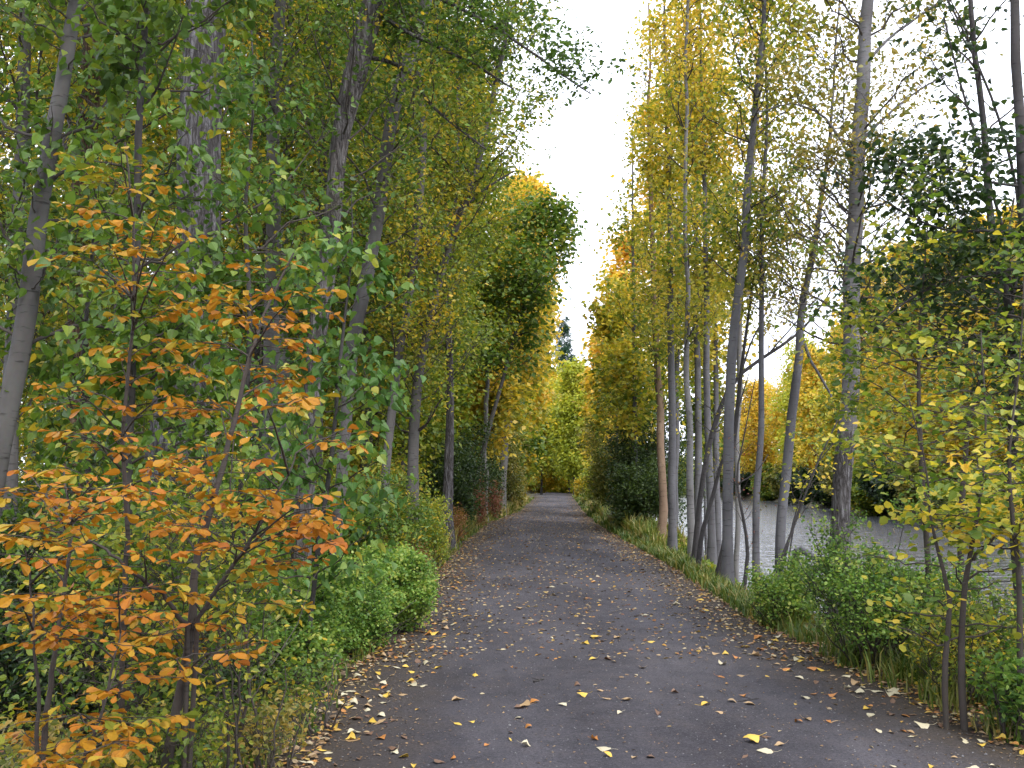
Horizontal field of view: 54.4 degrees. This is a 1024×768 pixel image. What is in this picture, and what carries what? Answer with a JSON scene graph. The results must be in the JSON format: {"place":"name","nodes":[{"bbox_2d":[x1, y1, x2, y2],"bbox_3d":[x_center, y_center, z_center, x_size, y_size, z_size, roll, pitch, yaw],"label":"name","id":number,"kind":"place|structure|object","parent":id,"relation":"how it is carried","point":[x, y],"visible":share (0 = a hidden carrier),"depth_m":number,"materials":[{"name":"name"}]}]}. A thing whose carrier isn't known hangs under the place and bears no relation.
{"place":"outdoors","nodes":[
{"label":"outdoors","id":0,"kind":"place"},
{"bbox_2d":[0,492,1023,767],"bbox_3d":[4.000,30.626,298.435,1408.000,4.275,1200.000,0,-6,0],"label":"ground","id":1,"kind":"structure","parent":0,"point":[748,496],"depth_m":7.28,"materials":[{"name":"green plant"}]},
{"bbox_2d":[0,0,90,473],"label":"poplar tree","id":2,"kind":"object","parent":1,"relation":"on","point":[25,391],"visible":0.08,"depth_m":17.56,"materials":[{"name":"green plant"}]},
{"bbox_2d":[0,429,137,629],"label":"understory bush","id":3,"kind":"object","parent":1,"relation":"on","point":[29,511],"visible":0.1,"depth_m":10.33,"materials":[{"name":"green plant"}]},
{"bbox_2d":[0,0,154,491],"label":"poplar tree","id":4,"kind":"object","parent":1,"relation":"on","point":[42,309],"visible":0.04,"depth_m":21.93,"materials":[{"name":"green plant"}]},
{"bbox_2d":[18,394,139,556],"bbox_3d":[-7.610,1.797,16.587,3.554,3.543,3.630,-3,-6,30],"label":"understory bush","id":5,"kind":"object","parent":1,"relation":"on","point":[35,463],"visible":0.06,"depth_m":16.07,"materials":[{"name":"green plant"}]},
{"bbox_2d":[0,569,164,736],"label":"understory bush","id":6,"kind":"object","parent":1,"relation":"on","point":[9,667],"visible":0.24,"depth_m":7.04,"materials":[{"name":"green plant"}]},
{"bbox_2d":[0,0,176,543],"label":"poplar tree","id":7,"kind":"object","parent":1,"relation":"on","point":[19,197],"visible":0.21,"depth_m":12.99,"materials":[{"name":"green plant"}]},
{"bbox_2d":[0,0,179,500],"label":"cottonwood tree","id":8,"kind":"object","parent":1,"relation":"on","point":[85,103],"visible":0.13,"depth_m":13.74,"materials":[{"name":"green plant"}]},
{"bbox_2d":[0,154,193,583],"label":"aspen sapling","id":9,"kind":"object","parent":1,"relation":"on","point":[43,364],"visible":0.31,"depth_m":8.36,"materials":[{"name":"green plant"}]},
{"bbox_2d":[0,465,200,767],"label":"orange shrub","id":10,"kind":"object","parent":1,"relation":"on","point":[29,601],"visible":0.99,"depth_m":3.77,"materials":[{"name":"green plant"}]},
{"bbox_2d":[0,0,246,518],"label":"aspen tree","id":11,"kind":"object","parent":1,"relation":"on","point":[50,130],"visible":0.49,"depth_m":7.60,"materials":[{"name":"green plant"}]},
{"bbox_2d":[21,142,225,738],"bbox_3d":[-1.899,0.501,4.758,1.081,3.360,1.424,0,-6,0],"label":"orange shrub","id":12,"kind":"object","parent":1,"relation":"on","point":[130,353],"visible":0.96,"depth_m":4.70,"materials":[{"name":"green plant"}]},
{"bbox_2d":[1,0,257,484],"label":"poplar tree","id":13,"kind":"object","parent":1,"relation":"on","point":[128,142],"visible":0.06,"depth_m":20.44,"materials":[{"name":"green plant"}]},
{"bbox_2d":[0,701,278,767],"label":"weedy shrub","id":14,"kind":"object","parent":1,"relation":"on","point":[54,723],"visible":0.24,"depth_m":4.28,"materials":[{"name":"green plant"}]},
{"bbox_2d":[19,578,293,730],"bbox_3d":[-2.648,2.027,7.441,1.940,1.219,1.679,-2,-6,21],"label":"understory bush","id":15,"kind":"object","parent":1,"relation":"on","point":[226,675],"visible":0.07,"depth_m":7.09,"materials":[{"name":"green plant"}]},
{"bbox_2d":[0,393,319,767],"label":"weedy shrub","id":16,"kind":"object","parent":1,"relation":"on","point":[210,578],"visible":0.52,"depth_m":5.20,"materials":[{"name":"green plant"}]},
{"bbox_2d":[0,400,325,767],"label":"weedy shrub","id":17,"kind":"object","parent":1,"relation":"on","point":[74,577],"visible":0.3,"depth_m":5.52,"materials":[{"name":"green plant"}]},
{"bbox_2d":[81,680,253,767],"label":"weedy shrub","id":18,"kind":"object","parent":1,"relation":"on","point":[200,748],"visible":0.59,"depth_m":4.42,"materials":[{"name":"green plant"}]},
{"bbox_2d":[14,0,353,746],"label":"aspen sapling","id":19,"kind":"object","parent":1,"relation":"on","point":[140,48],"visible":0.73,"depth_m":6.61,"materials":[{"name":"green plant"}]},
{"bbox_2d":[51,253,378,767],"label":"orange shrub","id":20,"kind":"object","parent":1,"relation":"on","point":[192,626],"visible":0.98,"depth_m":4.26,"materials":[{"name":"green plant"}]},
{"bbox_2d":[99,0,394,626],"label":"cottonwood tree","id":21,"kind":"object","parent":1,"relation":"on","point":[187,140],"visible":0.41,"depth_m":11.22,"materials":[{"name":"green plant"}]},
{"bbox_2d":[144,9,358,596],"bbox_3d":[-2.254,-0.396,8.686,1.768,6.137,1.629,2,-6,-18],"label":"aspen sapling","id":22,"kind":"object","parent":1,"relation":"on","point":[242,60],"visible":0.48,"depth_m":8.72,"materials":[{"name":"green plant"}]},
{"bbox_2d":[144,558,360,690],"bbox_3d":[-1.988,2.004,8.292,1.783,1.135,1.577,-3,-6,27],"label":"snowberry bush","id":23,"kind":"object","parent":1,"relation":"on","point":[300,639],"visible":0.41,"depth_m":8.01,"materials":[{"name":"green plant"}]},
{"bbox_2d":[205,681,323,767],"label":"weedy shrub","id":24,"kind":"object","parent":1,"relation":"on","point":[284,719],"visible":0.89,"depth_m":5.38,"materials":[{"name":"green plant"}]},
{"bbox_2d":[152,0,396,483],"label":"poplar tree","id":25,"kind":"object","parent":1,"relation":"on","point":[241,296],"visible":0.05,"depth_m":20.38,"materials":[{"name":"green plant"}]},
{"bbox_2d":[185,0,379,507],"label":"poplar tree","id":26,"kind":"object","parent":1,"relation":"on","point":[280,23],"visible":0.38,"depth_m":16.18,"materials":[{"name":"green plant"}]},
{"bbox_2d":[241,636,346,734],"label":"weedy shrub","id":27,"kind":"object","parent":1,"relation":"on","point":[297,667],"visible":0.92,"depth_m":6.39,"materials":[{"name":"green plant"}]},
{"bbox_2d":[220,0,374,486],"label":"poplar tree","id":28,"kind":"object","parent":1,"relation":"on","point":[283,358],"visible":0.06,"depth_m":19.29,"materials":[{"name":"green plant"}]},
{"bbox_2d":[211,191,426,681],"bbox_3d":[-1.472,0.444,7.928,1.644,4.109,1.544,0,-6,0],"label":"aspen sapling","id":29,"kind":"object","parent":1,"relation":"on","point":[379,376],"visible":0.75,"depth_m":7.92,"materials":[{"name":"green plant"}]},
{"bbox_2d":[221,0,422,505],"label":"poplar tree","id":30,"kind":"object","parent":1,"relation":"on","point":[338,307],"visible":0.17,"depth_m":17.95,"materials":[{"name":"green plant"}]},
{"bbox_2d":[253,556,416,658],"bbox_3d":[-1.649,2.092,9.364,1.626,1.110,2.080,2,-6,-20],"label":"snowberry bush","id":31,"kind":"object","parent":1,"relation":"on","point":[367,620],"visible":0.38,"depth_m":9.20,"materials":[{"name":"green plant"}]},
{"bbox_2d":[287,539,444,632],"bbox_3d":[-1.565,2.231,10.740,1.668,1.058,2.408,0,-6,0],"label":"snowberry bush","id":32,"kind":"object","parent":1,"relation":"on","point":[411,583],"visible":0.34,"depth_m":10.46,"materials":[{"name":"green plant"}]},
{"bbox_2d":[291,462,444,575],"bbox_3d":[-2.427,2.310,15.755,2.696,2.262,2.691,0,-6,0],"label":"understory bush","id":33,"kind":"object","parent":1,"relation":"on","point":[416,531],"visible":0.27,"depth_m":15.62,"materials":[{"name":"green plant"}]},
{"bbox_2d":[291,0,479,485],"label":"poplar tree","id":34,"kind":"object","parent":1,"relation":"on","point":[384,417],"visible":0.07,"depth_m":24.84,"materials":[{"name":"green plant"}]},
{"bbox_2d":[233,0,558,555],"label":"cottonwood tree","id":35,"kind":"object","parent":1,"relation":"on","point":[360,308],"visible":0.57,"depth_m":14.76,"materials":[{"name":"green plant"}]},
{"bbox_2d":[299,0,496,527],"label":"willow tree","id":36,"kind":"object","parent":1,"relation":"on","point":[391,413],"visible":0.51,"depth_m":18.12,"materials":[{"name":"green plant"}]},
{"bbox_2d":[327,6,479,475],"bbox_3d":[-3.202,-3.841,29.271,4.800,17.455,4.879,0,-6,0],"label":"poplar tree","id":37,"kind":"object","parent":1,"relation":"on","point":[429,428],"visible":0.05,"depth_m":28.69,"materials":[{"name":"green plant"}]},
{"bbox_2d":[221,0,641,579],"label":"cottonwood tree","id":38,"kind":"object","parent":1,"relation":"on","point":[370,16],"visible":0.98,"depth_m":12.40,"materials":[{"name":"green plant"}]},
{"bbox_2d":[398,491,466,566],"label":"understory bush","id":39,"kind":"object","parent":1,"relation":"on","point":[441,545],"visible":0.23,"depth_m":18.65,"materials":[{"name":"green plant"}]},
{"bbox_2d":[359,13,518,450],"bbox_3d":[-2.684,-3.984,33.579,5.696,18.382,5.376,-4,-7,38],"label":"poplar tree","id":40,"kind":"object","parent":1,"relation":"on","point":[459,394],"visible":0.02,"depth_m":33.20,"materials":[{"name":"green plant"}]},
{"bbox_2d":[361,16,525,478],"bbox_3d":[-2.239,-3.097,29.643,5.350,16.057,4.747,0,-6,0],"label":"poplar tree","id":41,"kind":"object","parent":1,"relation":"on","point":[463,267],"visible":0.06,"depth_m":29.47,"materials":[{"name":"green plant"}]},
{"bbox_2d":[405,410,500,517],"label":"understory bush","id":42,"kind":"object","parent":1,"relation":"on","point":[478,442],"visible":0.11,"depth_m":37.42,"materials":[{"name":"green plant"}]},
{"bbox_2d":[419,426,487,527],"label":"understory bush","id":43,"kind":"object","parent":1,"relation":"on","point":[462,488],"visible":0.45,"depth_m":30.47,"materials":[{"name":"green plant"}]},
{"bbox_2d":[369,0,539,549],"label":"cottonwood tree","id":44,"kind":"object","parent":1,"relation":"on","point":[448,465],"visible":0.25,"depth_m":24.16,"materials":[{"name":"green plant"}]},
{"bbox_2d":[327,0,583,523],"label":"willow tree","id":45,"kind":"object","parent":1,"relation":"on","point":[415,399],"visible":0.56,"depth_m":19.18,"materials":[{"name":"green plant"}]},
{"bbox_2d":[420,92,524,461],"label":"poplar tree","id":46,"kind":"object","parent":1,"relation":"on","point":[461,390],"visible":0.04,"depth_m":38.30,"materials":[{"name":"green plant"}]},
{"bbox_2d":[466,170,529,520],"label":"cottonwood tree","id":47,"kind":"object","parent":1,"relation":"on","point":[487,384],"visible":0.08,"depth_m":40.11,"materials":[{"name":"green plant"}]},
{"bbox_2d":[476,421,532,503],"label":"understory bush","id":48,"kind":"object","parent":1,"relation":"on","point":[514,483],"visible":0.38,"depth_m":54.20,"materials":[{"name":"green plant"}]},
{"bbox_2d":[454,231,562,469],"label":"poplar tree","id":49,"kind":"object","parent":1,"relation":"on","point":[506,403],"visible":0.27,"depth_m":45.35,"materials":[{"name":"yellow plant"}]},
{"bbox_2d":[0,496,1023,767],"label":"leaf litter","id":50,"kind":"object","parent":1,"relation":"on","point":[378,660],"visible":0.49,"depth_m":10.25,"materials":[{"name":"plant"}]},
{"bbox_2d":[0,494,1023,767],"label":"undergrowth","id":51,"kind":"object","parent":1,"relation":"on","point":[708,562],"visible":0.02,"depth_m":6.82,"materials":[{"name":"green plant"}]},
{"bbox_2d":[463,182,599,482],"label":"poplar tree","id":52,"kind":"object","parent":1,"relation":"on","point":[527,280],"visible":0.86,"depth_m":38.87,"materials":[{"name":"green plant"}]},
{"bbox_2d":[488,177,580,514],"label":"cottonwood tree","id":53,"kind":"object","parent":1,"relation":"on","point":[505,462],"visible":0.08,"depth_m":49.18,"materials":[{"name":"yellow plant"}]},
{"bbox_2d":[521,298,564,472],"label":"poplar tree","id":54,"kind":"object","parent":1,"relation":"on","point":[546,396],"visible":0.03,"depth_m":83.70,"materials":[{"name":"yellow plant"}]},
{"bbox_2d":[541,354,596,494],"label":"poplar tree","id":55,"kind":"object","parent":1,"relation":"on","point":[566,412],"visible":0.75,"depth_m":117.00,"materials":[{"name":"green plant"}]},
{"bbox_2d":[574,323,614,469],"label":"poplar tree","id":56,"kind":"object","parent":1,"relation":"on","point":[587,385],"visible":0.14,"depth_m":74.89,"materials":[{"name":"yellow plant"}]},
{"bbox_2d":[573,266,649,439],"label":"poplar tree","id":57,"kind":"object","parent":1,"relation":"on","point":[602,327],"visible":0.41,"depth_m":48.18,"materials":[{"name":"yellow plant"}]},
{"bbox_2d":[569,413,655,510],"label":"verge bush","id":58,"kind":"object","parent":1,"relation":"on","point":[600,490],"visible":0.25,"depth_m":47.21,"materials":[{"name":"green plant"}]},
{"bbox_2d":[590,107,667,471],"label":"poplar tree","id":59,"kind":"object","parent":1,"relation":"on","point":[630,410],"visible":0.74,"depth_m":33.94,"materials":[{"name":"yellow plant"}]},
{"bbox_2d":[606,450,685,527],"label":"verge bush","id":60,"kind":"object","parent":1,"relation":"on","point":[636,493],"visible":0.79,"depth_m":31.34,"materials":[{"name":"green plant"}]},
{"bbox_2d":[610,92,691,457],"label":"poplar tree","id":61,"kind":"object","parent":1,"relation":"on","point":[637,185],"visible":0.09,"depth_m":42.58,"materials":[{"name":"yellow plant"}]},
{"bbox_2d":[609,3,702,538],"bbox_3d":[4.103,-3.160,27.209,2.928,15.247,3.193,0,-6,0],"label":"poplar tree","id":62,"kind":"object","parent":1,"relation":"on","point":[656,353],"visible":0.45,"depth_m":27.12,"materials":[{"name":"yellow plant"}]},
{"bbox_2d":[596,364,722,528],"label":"tree","id":63,"kind":"object","parent":1,"relation":"on","point":[617,446],"visible":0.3,"depth_m":34.45,"materials":[{"name":"green plant"}]},
{"bbox_2d":[608,0,715,549],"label":"poplar tree","id":64,"kind":"object","parent":1,"relation":"on","point":[656,164],"visible":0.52,"depth_m":24.35,"materials":[{"name":"yellow plant"}]},
{"bbox_2d":[632,50,735,533],"bbox_3d":[5.224,-3.066,29.417,3.327,15.495,2.727,0,-6,0],"label":"poplar tree","id":65,"kind":"object","parent":1,"relation":"on","point":[677,438],"visible":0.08,"depth_m":29.07,"materials":[{"name":"yellow plant"}]},
{"bbox_2d":[616,0,764,555],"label":"poplar tree","id":66,"kind":"object","parent":1,"relation":"on","point":[689,309],"visible":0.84,"depth_m":20.89,"materials":[{"name":"yellow plant"}]},
{"bbox_2d":[629,0,758,558],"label":"poplar tree","id":67,"kind":"object","parent":1,"relation":"on","point":[698,412],"visible":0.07,"depth_m":26.93,"materials":[{"name":"yellow plant"}]},
{"bbox_2d":[647,0,743,565],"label":"poplar tree","id":68,"kind":"object","parent":1,"relation":"on","point":[706,263],"visible":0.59,"depth_m":21.72,"materials":[{"name":"yellow plant"}]},
{"bbox_2d":[661,342,752,552],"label":"poplar tree","id":69,"kind":"object","parent":1,"relation":"on","point":[692,382],"visible":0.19,"depth_m":36.73,"materials":[{"name":"yellow plant"}]},
{"bbox_2d":[657,54,776,561],"bbox_3d":[6.417,-2.251,31.356,3.986,17.279,3.412,3,-6,-27],"label":"poplar tree","id":70,"kind":"object","parent":1,"relation":"on","point":[716,348],"visible":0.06,"depth_m":31.10,"materials":[{"name":"yellow plant"}]},
{"bbox_2d":[634,0,851,584],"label":"poplar tree","id":71,"kind":"object","parent":1,"relation":"on","point":[727,565],"visible":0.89,"depth_m":16.56,"materials":[{"name":"yellow plant"}]},
{"bbox_2d":[680,0,814,582],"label":"poplar tree","id":72,"kind":"object","parent":1,"relation":"on","point":[737,520],"visible":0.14,"depth_m":22.14,"materials":[{"name":"yellow plant"}]},
{"bbox_2d":[669,270,839,561],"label":"willow tree","id":73,"kind":"object","parent":1,"relation":"on","point":[703,477],"visible":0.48,"depth_m":18.97,"materials":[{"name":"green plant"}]},
{"bbox_2d":[734,376,779,473],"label":"cottonwood tree","id":74,"kind":"object","parent":1,"relation":"on","point":[753,422],"visible":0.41,"depth_m":149.19,"materials":[{"name":"yellow plant"}]},
{"bbox_2d":[710,140,807,576],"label":"poplar tree","id":75,"kind":"object","parent":1,"relation":"on","point":[736,417],"visible":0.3,"depth_m":17.54,"materials":[{"name":"plant"}]},
{"bbox_2d":[686,0,845,587],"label":"poplar tree","id":76,"kind":"object","parent":1,"relation":"on","point":[756,513],"visible":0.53,"depth_m":17.25,"materials":[{"name":"yellow plant"}]},
{"bbox_2d":[740,546,832,628],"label":"snowberry bush","id":77,"kind":"object","parent":1,"relation":"on","point":[781,592],"visible":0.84,"depth_m":10.83,"materials":[{"name":"green plant"}]},
{"bbox_2d":[764,334,826,464],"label":"cottonwood tree","id":78,"kind":"object","parent":1,"relation":"on","point":[784,398],"visible":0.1,"depth_m":131.66,"materials":[{"name":"yellow plant"}]},
{"bbox_2d":[774,342,836,471],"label":"cottonwood tree","id":79,"kind":"object","parent":1,"relation":"on","point":[806,374],"visible":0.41,"depth_m":118.27,"materials":[{"name":"yellow plant"}]},
{"bbox_2d":[720,0,899,577],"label":"poplar tree","id":80,"kind":"object","parent":1,"relation":"on","point":[780,532],"visible":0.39,"depth_m":17.15,"materials":[{"name":"yellow plant"}]},
{"bbox_2d":[771,370,862,572],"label":"willow tree","id":81,"kind":"object","parent":1,"relation":"on","point":[795,518],"visible":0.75,"depth_m":13.41,"materials":[{"name":"yellow plant"}]},
{"bbox_2d":[800,321,872,466],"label":"cottonwood tree","id":82,"kind":"object","parent":1,"relation":"on","point":[823,416],"visible":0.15,"depth_m":106.11,"materials":[{"name":"yellow plant"}]},
{"bbox_2d":[708,0,1003,617],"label":"cottonwood tree","id":83,"kind":"object","parent":1,"relation":"on","point":[854,228],"visible":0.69,"depth_m":14.78,"materials":[{"name":"yellow plant"}]},
{"bbox_2d":[857,237,928,465],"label":"cottonwood tree","id":84,"kind":"object","parent":1,"relation":"on","point":[887,419],"visible":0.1,"depth_m":81.44,"materials":[{"name":"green plant"}]},
{"bbox_2d":[792,488,1000,669],"bbox_3d":[3.404,1.722,8.736,1.754,1.613,2.081,0,-6,0],"label":"snowberry bush","id":85,"kind":"object","parent":1,"relation":"on","point":[850,585],"visible":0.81,"depth_m":8.51,"materials":[{"name":"green plant"}]},
{"bbox_2d":[769,197,1023,584],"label":"maple tree","id":86,"kind":"object","parent":1,"relation":"on","point":[909,347],"visible":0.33,"depth_m":10.90,"materials":[{"name":"yellow plant"}]},
{"bbox_2d":[792,137,1023,655],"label":"maple tree","id":87,"kind":"object","parent":1,"relation":"on","point":[866,320],"visible":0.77,"depth_m":8.72,"materials":[{"name":"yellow plant"}]},
{"bbox_2d":[808,0,1023,434],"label":"alder tree","id":88,"kind":"object","parent":1,"relation":"on","point":[937,270],"visible":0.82,"depth_m":8.95,"materials":[{"name":"green plant"}]},
{"bbox_2d":[877,238,961,460],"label":"cottonwood tree","id":89,"kind":"object","parent":1,"relation":"on","point":[913,397],"visible":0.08,"depth_m":73.25,"materials":[{"name":"yellow plant"}]},
{"bbox_2d":[822,378,1023,729],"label":"dogwood sapling","id":90,"kind":"object","parent":1,"relation":"on","point":[950,595],"visible":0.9,"depth_m":6.50,"materials":[{"name":"yellow plant"}]},
{"bbox_2d":[844,0,1023,644],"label":"alder tree","id":91,"kind":"object","parent":1,"relation":"on","point":[973,47],"visible":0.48,"depth_m":9.80,"materials":[{"name":"green plant"}]},
{"bbox_2d":[847,332,1023,730],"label":"dogwood sapling","id":92,"kind":"object","parent":1,"relation":"on","point":[970,526],"visible":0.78,"depth_m":6.49,"materials":[{"name":"yellow plant"}]},
{"bbox_2d":[882,250,1023,744],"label":"dogwood sapling","id":93,"kind":"object","parent":1,"relation":"on","point":[1010,485],"visible":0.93,"depth_m":6.27,"materials":[{"name":"yellow plant"}]},
{"bbox_2d":[889,574,1023,707],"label":"weedy shrub","id":94,"kind":"object","parent":1,"relation":"on","point":[969,647],"visible":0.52,"depth_m":7.21,"materials":[{"name":"green plant"}]},
{"bbox_2d":[910,214,1023,466],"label":"cottonwood tree","id":95,"kind":"object","parent":1,"relation":"on","point":[949,438],"visible":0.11,"depth_m":66.02,"materials":[{"name":"yellow plant"}]},
{"bbox_2d":[917,548,1023,694],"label":"weedy shrub","id":96,"kind":"object","parent":1,"relation":"on","point":[995,602],"visible":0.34,"depth_m":7.52,"materials":[{"name":"green plant"}]},
{"bbox_2d":[958,200,1023,480],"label":"cottonwood tree","id":97,"kind":"object","parent":1,"relation":"on","point":[988,390],"visible":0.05,"depth_m":59.28,"materials":[{"name":"green plant"}]},
{"bbox_2d":[965,641,1023,739],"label":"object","id":98,"kind":"object","parent":1,"relation":"on","point":[1005,683],"visible":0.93,"depth_m":6.24,"materials":[{"name":"green plant"}]},
{"bbox_2d":[0,0,1023,482],"label":"sky","id":99,"kind":"structure","parent":0,"point":[584,158],"materials":[{"name":"white"}]},
{"bbox_2d":[267,491,1023,767],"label":"path","id":100,"kind":"structure","parent":0,"point":[833,748],"depth_m":7.59,"materials":[{"name":"grey asphalt"}]},
{"bbox_2d":[295,582,1023,767],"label":"leaf crumbs","id":101,"kind":"object","parent":100,"relation":"on","point":[615,687],"visible":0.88,"depth_m":6.93,"materials":[{"name":"yellow plant"}]},
{"bbox_2d":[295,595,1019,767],"bbox_3d":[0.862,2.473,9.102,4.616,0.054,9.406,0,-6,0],"label":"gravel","id":102,"kind":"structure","parent":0,"point":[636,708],"depth_m":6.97,"materials":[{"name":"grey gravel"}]},
{"bbox_2d":[656,495,1023,628],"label":"water","id":103,"kind":"structure","parent":0,"point":[768,515],"depth_m":45.91,"materials":[{"name":"grey liquid"}]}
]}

